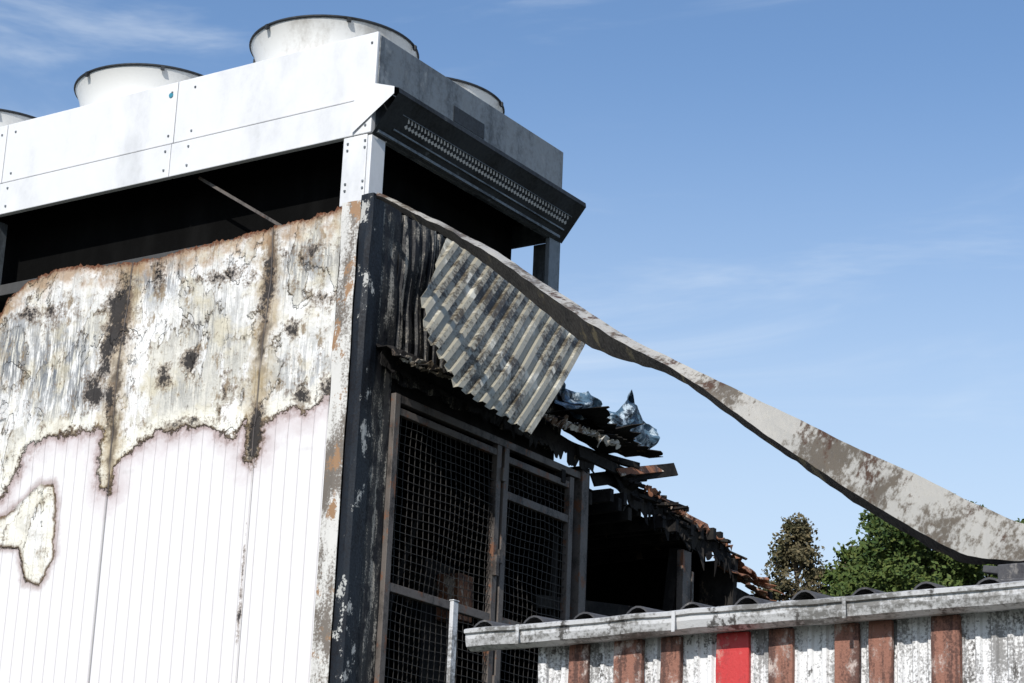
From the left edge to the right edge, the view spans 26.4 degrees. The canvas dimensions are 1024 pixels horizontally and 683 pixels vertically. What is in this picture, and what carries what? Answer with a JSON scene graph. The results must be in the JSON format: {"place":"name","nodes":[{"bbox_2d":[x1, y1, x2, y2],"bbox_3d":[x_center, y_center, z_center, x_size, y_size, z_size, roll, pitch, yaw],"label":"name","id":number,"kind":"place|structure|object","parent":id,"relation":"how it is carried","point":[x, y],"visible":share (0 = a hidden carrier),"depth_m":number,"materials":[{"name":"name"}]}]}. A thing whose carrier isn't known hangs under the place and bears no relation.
{"place":"outdoors","nodes":[
{"label":"outdoors","id":0,"kind":"place"},
{"bbox_2d":[0,0,1023,598],"label":"sky","id":1,"kind":"structure","parent":0,"point":[813,209],"materials":[{"name":"blue"}]},
{"bbox_2d":[391,469,722,579],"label":"charred rafters","id":2,"kind":"object","parent":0,"point":[616,534],"visible":0.52,"depth_m":17.90,"materials":[{"name":"black wood"}]},
{"bbox_2d":[981,518,1023,578],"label":"tree","id":3,"kind":"object","parent":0,"point":[1021,521],"depth_m":44.97,"materials":[{"name":"green plant"}]},
{"label":"ground","id":4,"kind":"structure","parent":0,"visible":0},
{"bbox_2d":[0,206,341,682],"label":"panel wall","id":5,"kind":"structure","parent":4,"relation":"on","point":[163,427],"depth_m":15.29,"materials":[{"name":"metal"}]},
{"bbox_2d":[314,240,340,616],"bbox_3d":[-1.294,2.381,14.015,0.023,6.860,0.026,-9,-20,32],"label":"corner gap strip","id":6,"kind":"object","parent":5,"relation":"attached to","point":[330,383],"visible":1,"depth_m":14.81,"materials":[{"name":"metal"}]},
{"bbox_2d":[310,200,360,682],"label":"corner flashing","id":7,"kind":"object","parent":5,"relation":"attached to","point":[340,363],"visible":1,"depth_m":14.46,"materials":[{"name":"paint"}]},
{"bbox_2d":[328,253,357,682],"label":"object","id":8,"kind":"object","parent":4,"relation":"on","point":[342,470],"visible":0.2,"depth_m":14.50,"materials":[{"name":"black metal"}]},
{"bbox_2d":[330,192,384,682],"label":"corner trim","id":9,"kind":"structure","parent":4,"relation":"on","point":[352,520],"depth_m":14.42,"materials":[{"name":"black metal"}]},
{"bbox_2d":[355,203,400,682],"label":"scorched side strip","id":10,"kind":"object","parent":4,"relation":"on","point":[373,530],"visible":0.98,"depth_m":14.57,"materials":[{"name":"black metal"}]},
{"bbox_2d":[446,599,459,682],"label":"metal post","id":11,"kind":"object","parent":4,"relation":"on","point":[452,643],"visible":1,"depth_m":14.11,"materials":[{"name":"metal"}]},
{"bbox_2d":[384,406,705,682],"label":"burnt interior","id":12,"kind":"object","parent":4,"relation":"on","point":[637,583],"visible":0.06,"depth_m":19.23,"materials":[{"name":"black"}]},
{"bbox_2d":[398,558,454,682],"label":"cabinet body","id":13,"kind":"object","parent":12,"relation":"on","point":[445,631],"visible":0.57,"depth_m":16.40,"materials":[{"name":"black metal"}]},
{"bbox_2d":[435,573,472,623],"bbox_3d":[-0.436,1.946,16.526,0.200,0.350,0.200,-9,-20,32],"label":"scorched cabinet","id":14,"kind":"object","parent":13,"relation":"attached to","point":[466,594],"visible":0.56,"depth_m":16.46,"materials":[{"name":"brown metal"}]},
{"bbox_2d":[388,461,680,618],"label":"charred posts","id":15,"kind":"object","parent":12,"relation":"on","point":[611,609],"visible":0.41,"depth_m":17.24,"materials":[{"name":"black wood"}]},
{"bbox_2d":[676,549,693,609],"bbox_3d":[1.417,2.244,17.919,0.070,1.060,0.170,-9,-20,32],"label":"grey remnant post","id":16,"kind":"object","parent":15,"relation":"attached to","point":[685,586],"visible":0.41,"depth_m":17.97,"materials":[{"name":"metal"}]},
{"bbox_2d":[395,466,713,556],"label":"collapsed roof deck","id":17,"kind":"structure","parent":12,"relation":"on","point":[444,481],"depth_m":17.53,"materials":[{"name":"black wood"}]},
{"bbox_2d":[699,561,729,606],"bbox_3d":[1.725,3.014,18.465,0.290,2.340,0.110,-9,-20,32],"label":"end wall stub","id":18,"kind":"object","parent":12,"relation":"on","point":[711,587],"visible":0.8,"depth_m":18.71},
{"bbox_2d":[713,555,784,605],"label":"rusty roof sheets","id":19,"kind":"object","parent":18,"relation":"on","point":[743,573],"visible":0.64,"depth_m":18.79,"materials":[{"name":"brown metal"}]},
{"bbox_2d":[391,256,741,611],"bbox_3d":[1.349,3.634,17.561,0.140,6.790,8.800,-9,-20,32],"label":"side wall structure","id":20,"kind":"object","parent":4,"relation":"on","point":[437,403],"visible":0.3,"depth_m":15.68,"materials":[{"name":"black metal"}]},
{"bbox_2d":[373,393,588,682],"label":"wire gate","id":21,"kind":"structure","parent":20,"relation":"attached to","point":[573,518],"depth_m":15.47,"materials":[{"name":"metal"}]},
{"bbox_2d":[464,577,1023,682],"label":"shed","id":22,"kind":"structure","parent":4,"relation":"on","point":[926,632],"depth_m":8.95,"materials":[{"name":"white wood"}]},
{"bbox_2d":[376,192,1023,564],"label":"fallen flashing strip","id":23,"kind":"object","parent":22,"relation":"on","point":[931,515],"visible":1,"depth_m":10.05,"materials":[{"name":"metal"}]},
{"bbox_2d":[983,563,1023,581],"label":"roof bracket","id":24,"kind":"object","parent":22,"relation":"attached to","point":[1010,572],"visible":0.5,"depth_m":8.75,"materials":[{"name":"grey metal"}]},
{"bbox_2d":[751,512,832,601],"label":"tree","id":25,"kind":"object","parent":4,"relation":"on","point":[796,549],"visible":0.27,"depth_m":45.85,"materials":[{"name":"green plant"}]},
{"bbox_2d":[818,493,997,596],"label":"tree","id":26,"kind":"object","parent":4,"relation":"on","point":[888,557],"visible":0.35,"depth_m":43.81,"materials":[{"name":"green plant"}]},
{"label":"side walls","id":27,"kind":"object","parent":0,"visible":0},
{"bbox_2d":[0,230,358,312],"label":"roof","id":28,"kind":"structure","parent":27,"relation":"on","point":[8,290],"depth_m":16.86,"materials":[{"name":"metal"}]},
{"bbox_2d":[0,14,585,291],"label":"rooftop cooling unit","id":29,"kind":"object","parent":28,"relation":"on","point":[306,117],"visible":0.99,"depth_m":16.18,"materials":[{"name":"metal"}]},
{"bbox_2d":[376,343,747,578],"bbox_3d":[0.533,0.908,16.674,0.776,0.964,5.200,-9,-20,32],"label":"charred canopy debris","id":30,"kind":"object","parent":27,"relation":"attached to","point":[592,428],"visible":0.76,"depth_m":16.80,"materials":[{"name":"black wood"}]},
{"bbox_2d":[392,215,563,449],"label":"side cladding","id":31,"kind":"structure","parent":30,"relation":"attached to","point":[420,247],"depth_m":15.20,"materials":[{"name":"black metal"}]},
{"bbox_2d":[421,238,584,435],"bbox_3d":[0.025,0.025,15.574,0.478,1.418,2.154,-13,-23,40],"label":"corrugated metal sheet","id":32,"kind":"object","parent":31,"relation":"attached to","point":[509,350],"visible":0.93,"depth_m":15.34,"materials":[{"name":"grey metal"}]},
{"bbox_2d":[555,379,662,449],"bbox_3d":[0.732,0.508,17.164,0.285,0.514,1.641,-9,-20,32],"label":"melted plastic film","id":33,"kind":"object","parent":30,"relation":"on","point":[629,415],"visible":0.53,"depth_m":17.31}
]}

